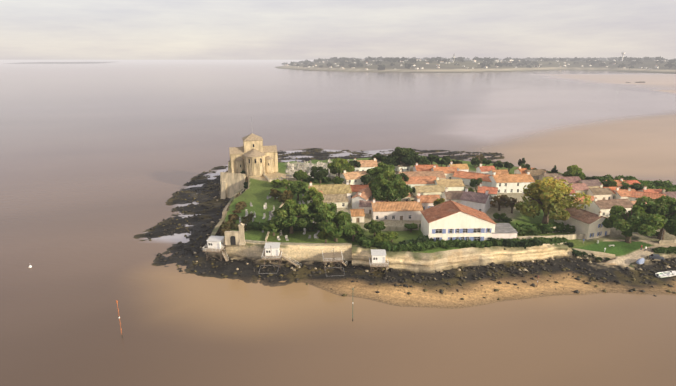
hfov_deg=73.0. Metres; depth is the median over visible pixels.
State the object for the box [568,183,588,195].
house
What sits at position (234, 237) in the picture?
monument
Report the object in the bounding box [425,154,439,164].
tree
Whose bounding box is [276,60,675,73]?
coast land
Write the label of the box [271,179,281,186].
tree
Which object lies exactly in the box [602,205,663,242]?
tree
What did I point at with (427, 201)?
house
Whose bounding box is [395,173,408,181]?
tree
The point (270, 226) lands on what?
tree
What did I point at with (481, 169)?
house
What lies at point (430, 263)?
stone wall
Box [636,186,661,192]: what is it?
house
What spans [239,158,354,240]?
tombstones
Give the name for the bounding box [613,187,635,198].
house
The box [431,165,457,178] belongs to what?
house
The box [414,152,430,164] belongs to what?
tree
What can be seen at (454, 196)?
house
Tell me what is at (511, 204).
tree
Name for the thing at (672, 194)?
house
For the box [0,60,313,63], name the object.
sea horizon haze
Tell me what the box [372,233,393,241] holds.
bush
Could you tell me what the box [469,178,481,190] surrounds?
tree
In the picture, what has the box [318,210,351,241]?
tree
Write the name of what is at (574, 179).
house
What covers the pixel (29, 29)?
sky
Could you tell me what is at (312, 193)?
tree
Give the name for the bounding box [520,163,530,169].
tree
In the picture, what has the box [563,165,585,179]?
tree
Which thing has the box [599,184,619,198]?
house
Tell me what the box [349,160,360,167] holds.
tree
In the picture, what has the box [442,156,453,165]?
tree
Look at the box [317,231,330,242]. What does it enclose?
tree
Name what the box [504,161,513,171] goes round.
tree
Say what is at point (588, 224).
house
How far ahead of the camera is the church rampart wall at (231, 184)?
205.92 m
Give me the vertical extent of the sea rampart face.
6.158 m
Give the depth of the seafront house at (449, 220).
143.87 m
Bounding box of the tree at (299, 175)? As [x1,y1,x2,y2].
[293,170,307,181]
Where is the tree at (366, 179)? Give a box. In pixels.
[360,174,374,184]
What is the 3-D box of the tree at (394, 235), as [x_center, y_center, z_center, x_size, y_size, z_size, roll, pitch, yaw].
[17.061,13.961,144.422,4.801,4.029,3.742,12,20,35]
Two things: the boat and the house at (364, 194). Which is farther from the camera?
the house at (364, 194)
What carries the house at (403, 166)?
on the terrain at (256, 192)
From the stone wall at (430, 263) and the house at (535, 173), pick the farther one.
the house at (535, 173)
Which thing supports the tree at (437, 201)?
on the terrain at (256, 192)
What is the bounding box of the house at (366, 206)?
[359,200,383,213]
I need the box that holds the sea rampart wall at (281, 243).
[245,239,351,245]
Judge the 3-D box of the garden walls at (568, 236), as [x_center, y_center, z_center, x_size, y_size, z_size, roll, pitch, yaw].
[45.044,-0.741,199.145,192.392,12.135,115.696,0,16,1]
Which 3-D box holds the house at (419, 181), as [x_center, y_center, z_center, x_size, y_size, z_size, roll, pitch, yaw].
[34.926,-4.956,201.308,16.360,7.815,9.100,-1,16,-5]
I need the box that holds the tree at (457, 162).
[452,160,461,163]
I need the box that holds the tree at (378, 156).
[371,153,384,160]
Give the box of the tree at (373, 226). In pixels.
[364,220,385,236]
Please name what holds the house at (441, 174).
on the terrain at (256, 192)
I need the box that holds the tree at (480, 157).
[472,155,484,165]
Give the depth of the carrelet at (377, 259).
134.87 m
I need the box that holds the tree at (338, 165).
[327,158,354,177]
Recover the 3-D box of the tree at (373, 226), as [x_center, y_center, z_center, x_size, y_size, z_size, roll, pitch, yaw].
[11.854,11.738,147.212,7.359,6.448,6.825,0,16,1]
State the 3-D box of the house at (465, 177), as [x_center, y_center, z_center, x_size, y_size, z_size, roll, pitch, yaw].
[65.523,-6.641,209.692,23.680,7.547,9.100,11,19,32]
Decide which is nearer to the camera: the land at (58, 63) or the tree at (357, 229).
the tree at (357, 229)
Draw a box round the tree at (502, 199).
[489,192,509,210]
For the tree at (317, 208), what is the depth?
152.04 m
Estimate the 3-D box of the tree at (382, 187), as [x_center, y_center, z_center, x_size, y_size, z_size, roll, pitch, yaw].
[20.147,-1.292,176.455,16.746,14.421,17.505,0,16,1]
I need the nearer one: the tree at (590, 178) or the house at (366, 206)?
the house at (366, 206)
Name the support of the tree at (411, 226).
on the terrain at (256, 192)
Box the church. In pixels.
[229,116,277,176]
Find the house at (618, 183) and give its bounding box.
[602,180,626,187]
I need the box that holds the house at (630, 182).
[620,178,640,188]
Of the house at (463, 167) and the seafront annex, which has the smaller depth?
the seafront annex
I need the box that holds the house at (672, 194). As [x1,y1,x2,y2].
[660,189,675,198]
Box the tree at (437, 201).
[433,198,445,205]
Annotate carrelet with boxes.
[202,236,228,261]
[258,242,299,273]
[322,250,346,275]
[369,249,388,269]
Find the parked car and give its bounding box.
[649,254,664,260]
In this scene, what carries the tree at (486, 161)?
on the terrain at (256, 192)
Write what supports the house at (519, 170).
on the terrain at (256, 192)
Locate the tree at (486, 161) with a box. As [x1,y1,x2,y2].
[482,158,491,165]
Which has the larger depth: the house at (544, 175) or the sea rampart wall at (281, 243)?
the house at (544, 175)
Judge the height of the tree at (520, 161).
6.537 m
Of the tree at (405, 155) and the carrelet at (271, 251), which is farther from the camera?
the tree at (405, 155)
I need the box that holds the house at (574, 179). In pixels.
[553,175,580,185]
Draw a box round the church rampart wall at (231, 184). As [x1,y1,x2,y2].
[220,171,247,198]
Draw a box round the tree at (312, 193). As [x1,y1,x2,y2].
[302,187,323,200]
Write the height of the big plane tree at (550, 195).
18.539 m
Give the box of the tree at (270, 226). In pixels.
[262,217,283,235]
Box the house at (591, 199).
[569,194,594,209]
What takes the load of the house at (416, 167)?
on the terrain at (256, 192)
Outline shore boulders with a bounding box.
[144,148,675,300]
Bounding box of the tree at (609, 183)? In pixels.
[603,180,617,186]
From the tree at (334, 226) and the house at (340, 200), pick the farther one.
the house at (340, 200)
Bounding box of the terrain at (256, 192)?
[133,148,675,308]
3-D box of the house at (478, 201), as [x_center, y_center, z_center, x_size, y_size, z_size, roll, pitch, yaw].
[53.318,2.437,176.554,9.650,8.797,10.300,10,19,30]
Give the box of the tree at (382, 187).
[368,171,411,201]
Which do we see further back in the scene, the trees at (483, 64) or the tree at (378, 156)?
the trees at (483, 64)
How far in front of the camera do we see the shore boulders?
137.92 m
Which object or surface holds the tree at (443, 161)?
on the terrain at (256, 192)
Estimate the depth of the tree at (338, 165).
207.02 m
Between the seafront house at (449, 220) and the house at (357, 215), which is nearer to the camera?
the seafront house at (449, 220)
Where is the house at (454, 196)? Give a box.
[441,187,463,202]
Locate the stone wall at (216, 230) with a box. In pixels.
[207,189,242,258]
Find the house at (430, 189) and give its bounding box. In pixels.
[412,185,444,197]
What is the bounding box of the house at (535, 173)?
[524,169,547,180]
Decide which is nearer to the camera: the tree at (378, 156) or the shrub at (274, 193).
the shrub at (274, 193)
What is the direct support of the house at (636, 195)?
on the terrain at (256, 192)
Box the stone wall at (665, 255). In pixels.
[629,252,675,267]
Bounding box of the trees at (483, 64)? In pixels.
[282,56,675,69]
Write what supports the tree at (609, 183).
on the terrain at (256, 192)
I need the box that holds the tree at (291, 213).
[270,199,312,233]
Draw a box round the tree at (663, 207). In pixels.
[633,195,675,239]
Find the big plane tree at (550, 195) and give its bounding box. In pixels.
[514,176,591,223]
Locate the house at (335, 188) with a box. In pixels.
[308,182,351,203]
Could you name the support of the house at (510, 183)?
on the terrain at (256, 192)
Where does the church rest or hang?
on the terrain at (256, 192)
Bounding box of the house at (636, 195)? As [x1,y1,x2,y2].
[628,187,665,200]
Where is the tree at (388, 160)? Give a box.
[381,154,399,165]
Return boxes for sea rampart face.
[225,241,351,261]
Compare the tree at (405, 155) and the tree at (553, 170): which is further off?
the tree at (405, 155)
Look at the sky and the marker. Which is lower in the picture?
the marker
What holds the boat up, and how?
on the terrain at (256, 192)
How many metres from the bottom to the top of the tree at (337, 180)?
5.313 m
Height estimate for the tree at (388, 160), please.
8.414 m
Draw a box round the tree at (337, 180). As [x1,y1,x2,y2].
[332,176,343,183]
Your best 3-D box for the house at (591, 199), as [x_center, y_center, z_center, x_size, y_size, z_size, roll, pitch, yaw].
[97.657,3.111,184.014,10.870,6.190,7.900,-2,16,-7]
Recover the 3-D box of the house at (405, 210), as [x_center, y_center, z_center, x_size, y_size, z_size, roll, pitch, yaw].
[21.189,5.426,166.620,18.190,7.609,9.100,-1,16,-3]
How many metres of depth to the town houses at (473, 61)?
2762.56 m
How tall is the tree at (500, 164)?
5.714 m
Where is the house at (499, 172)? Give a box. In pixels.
[488,170,508,174]
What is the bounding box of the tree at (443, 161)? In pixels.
[437,159,447,166]
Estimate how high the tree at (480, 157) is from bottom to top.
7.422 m
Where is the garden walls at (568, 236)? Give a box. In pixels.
[263,173,675,244]
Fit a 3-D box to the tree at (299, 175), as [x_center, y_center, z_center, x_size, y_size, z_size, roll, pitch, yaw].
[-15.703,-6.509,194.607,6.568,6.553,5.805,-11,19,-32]
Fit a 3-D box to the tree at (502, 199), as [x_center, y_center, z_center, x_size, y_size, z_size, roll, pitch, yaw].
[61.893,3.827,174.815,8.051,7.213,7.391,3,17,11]
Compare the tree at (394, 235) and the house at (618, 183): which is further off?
the house at (618, 183)
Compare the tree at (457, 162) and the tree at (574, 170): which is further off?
the tree at (457, 162)
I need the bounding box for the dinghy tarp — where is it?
[636,258,644,264]
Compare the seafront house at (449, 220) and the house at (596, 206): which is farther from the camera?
the house at (596, 206)
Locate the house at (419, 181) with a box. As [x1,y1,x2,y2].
[400,174,436,187]
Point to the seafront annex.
(505, 230)
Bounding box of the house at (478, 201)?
[460,187,491,212]
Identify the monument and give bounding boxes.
[224,223,245,244]
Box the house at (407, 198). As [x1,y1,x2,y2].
[385,192,410,200]
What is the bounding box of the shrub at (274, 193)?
[269,189,281,199]
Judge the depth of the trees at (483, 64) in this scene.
2860.83 m
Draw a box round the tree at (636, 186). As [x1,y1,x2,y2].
[629,183,643,189]
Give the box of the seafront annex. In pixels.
[492,223,517,239]
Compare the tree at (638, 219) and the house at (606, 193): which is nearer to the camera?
the tree at (638, 219)
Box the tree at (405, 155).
[391,147,417,164]
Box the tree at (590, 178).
[585,176,597,179]
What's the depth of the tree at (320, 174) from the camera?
195.57 m
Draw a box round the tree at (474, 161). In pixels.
[471,158,479,167]
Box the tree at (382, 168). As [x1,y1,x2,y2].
[366,162,395,179]
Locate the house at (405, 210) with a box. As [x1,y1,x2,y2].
[370,198,422,219]
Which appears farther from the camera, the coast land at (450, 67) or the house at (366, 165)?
the coast land at (450, 67)
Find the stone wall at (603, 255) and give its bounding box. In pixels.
[573,248,615,260]
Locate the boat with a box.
[655,271,675,277]
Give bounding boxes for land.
[5,62,109,63]
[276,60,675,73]
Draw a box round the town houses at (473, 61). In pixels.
[286,59,665,69]
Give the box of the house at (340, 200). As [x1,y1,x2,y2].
[322,193,348,207]
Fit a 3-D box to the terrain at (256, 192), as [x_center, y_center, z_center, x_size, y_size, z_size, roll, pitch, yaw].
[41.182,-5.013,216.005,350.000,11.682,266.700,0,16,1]
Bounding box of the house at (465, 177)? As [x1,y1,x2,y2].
[452,168,491,186]
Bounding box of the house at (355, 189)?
[349,182,368,197]
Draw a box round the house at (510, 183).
[488,172,534,192]
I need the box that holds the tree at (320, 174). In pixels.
[310,166,328,183]
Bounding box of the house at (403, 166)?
[397,162,410,171]
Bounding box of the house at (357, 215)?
[349,209,364,222]
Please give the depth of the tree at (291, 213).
146.45 m
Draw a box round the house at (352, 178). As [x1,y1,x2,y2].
[340,170,368,184]
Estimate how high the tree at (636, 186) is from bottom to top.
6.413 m
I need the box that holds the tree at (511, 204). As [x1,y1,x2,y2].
[504,197,518,213]
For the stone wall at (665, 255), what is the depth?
142.89 m
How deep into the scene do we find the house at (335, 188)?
177.42 m
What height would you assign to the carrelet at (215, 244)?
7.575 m
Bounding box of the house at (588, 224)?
[554,206,610,239]
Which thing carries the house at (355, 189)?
on the terrain at (256, 192)
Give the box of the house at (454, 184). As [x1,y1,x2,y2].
[434,176,464,190]
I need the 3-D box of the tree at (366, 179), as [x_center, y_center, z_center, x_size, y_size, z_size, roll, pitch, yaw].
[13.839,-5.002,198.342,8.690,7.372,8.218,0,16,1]
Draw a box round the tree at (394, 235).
[387,231,397,241]
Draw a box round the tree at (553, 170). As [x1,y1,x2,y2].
[551,165,557,172]
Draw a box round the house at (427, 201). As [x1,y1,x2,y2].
[414,192,439,209]
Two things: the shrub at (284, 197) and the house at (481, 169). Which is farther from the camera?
the house at (481, 169)
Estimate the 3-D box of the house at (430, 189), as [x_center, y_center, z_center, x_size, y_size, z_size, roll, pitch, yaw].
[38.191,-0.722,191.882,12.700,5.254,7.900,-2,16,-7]
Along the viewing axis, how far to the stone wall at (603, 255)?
143.94 m
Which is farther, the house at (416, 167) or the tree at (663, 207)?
the house at (416, 167)
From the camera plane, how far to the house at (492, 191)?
188.47 m
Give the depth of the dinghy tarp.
138.49 m
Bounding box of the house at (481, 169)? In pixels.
[476,163,495,173]
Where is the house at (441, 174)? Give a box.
[397,168,445,178]
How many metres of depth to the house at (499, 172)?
219.28 m
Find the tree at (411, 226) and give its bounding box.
[404,223,417,231]
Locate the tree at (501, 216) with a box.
[493,213,505,221]
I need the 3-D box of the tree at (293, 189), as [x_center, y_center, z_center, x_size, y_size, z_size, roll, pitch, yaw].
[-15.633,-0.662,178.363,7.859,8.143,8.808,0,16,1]
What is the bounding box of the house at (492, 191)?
[477,183,497,200]
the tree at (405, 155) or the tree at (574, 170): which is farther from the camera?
the tree at (405, 155)
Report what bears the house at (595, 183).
on the terrain at (256, 192)
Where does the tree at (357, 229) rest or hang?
on the terrain at (256, 192)
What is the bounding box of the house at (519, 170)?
[514,166,532,173]
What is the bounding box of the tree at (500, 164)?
[493,160,502,169]
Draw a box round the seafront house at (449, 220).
[420,200,495,241]
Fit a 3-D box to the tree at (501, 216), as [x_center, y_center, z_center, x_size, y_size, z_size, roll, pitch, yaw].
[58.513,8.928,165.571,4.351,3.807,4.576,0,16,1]
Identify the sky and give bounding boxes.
[0,0,675,59]
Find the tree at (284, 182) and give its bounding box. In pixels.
[280,179,291,188]
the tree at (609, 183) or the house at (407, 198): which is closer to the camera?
the house at (407, 198)
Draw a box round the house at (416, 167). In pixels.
[413,162,437,170]
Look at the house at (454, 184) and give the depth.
193.61 m
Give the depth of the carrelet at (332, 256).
136.96 m
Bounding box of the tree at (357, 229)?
[345,224,364,240]
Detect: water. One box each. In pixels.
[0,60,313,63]
[0,64,675,107]
[0,89,675,385]
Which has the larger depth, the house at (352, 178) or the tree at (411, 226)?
the house at (352, 178)
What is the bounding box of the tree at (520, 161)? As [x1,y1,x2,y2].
[518,158,525,165]
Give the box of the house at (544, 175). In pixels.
[538,171,562,179]
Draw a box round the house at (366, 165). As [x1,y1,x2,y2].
[353,157,377,171]
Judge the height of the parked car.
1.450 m
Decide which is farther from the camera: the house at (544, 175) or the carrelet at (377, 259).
the house at (544, 175)
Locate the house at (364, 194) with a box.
[351,187,372,208]
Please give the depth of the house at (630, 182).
207.98 m
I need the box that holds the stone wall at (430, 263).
[352,244,572,273]
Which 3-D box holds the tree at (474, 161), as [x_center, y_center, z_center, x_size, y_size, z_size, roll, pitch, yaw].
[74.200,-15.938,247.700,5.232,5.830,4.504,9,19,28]
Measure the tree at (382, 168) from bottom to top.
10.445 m
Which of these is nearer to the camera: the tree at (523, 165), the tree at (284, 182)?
the tree at (284, 182)
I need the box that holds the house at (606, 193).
[587,187,613,199]
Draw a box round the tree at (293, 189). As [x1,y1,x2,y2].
[288,181,307,200]
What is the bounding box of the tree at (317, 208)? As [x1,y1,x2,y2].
[306,198,336,222]
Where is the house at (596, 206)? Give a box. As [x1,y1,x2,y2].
[586,197,633,216]
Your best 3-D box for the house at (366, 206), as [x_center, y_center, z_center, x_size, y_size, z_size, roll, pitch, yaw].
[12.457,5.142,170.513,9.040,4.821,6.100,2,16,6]
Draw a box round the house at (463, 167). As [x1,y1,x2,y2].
[447,162,468,171]
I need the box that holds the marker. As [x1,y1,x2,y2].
[116,300,122,337]
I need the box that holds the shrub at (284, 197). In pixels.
[277,190,293,204]
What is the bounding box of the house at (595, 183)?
[579,179,603,187]

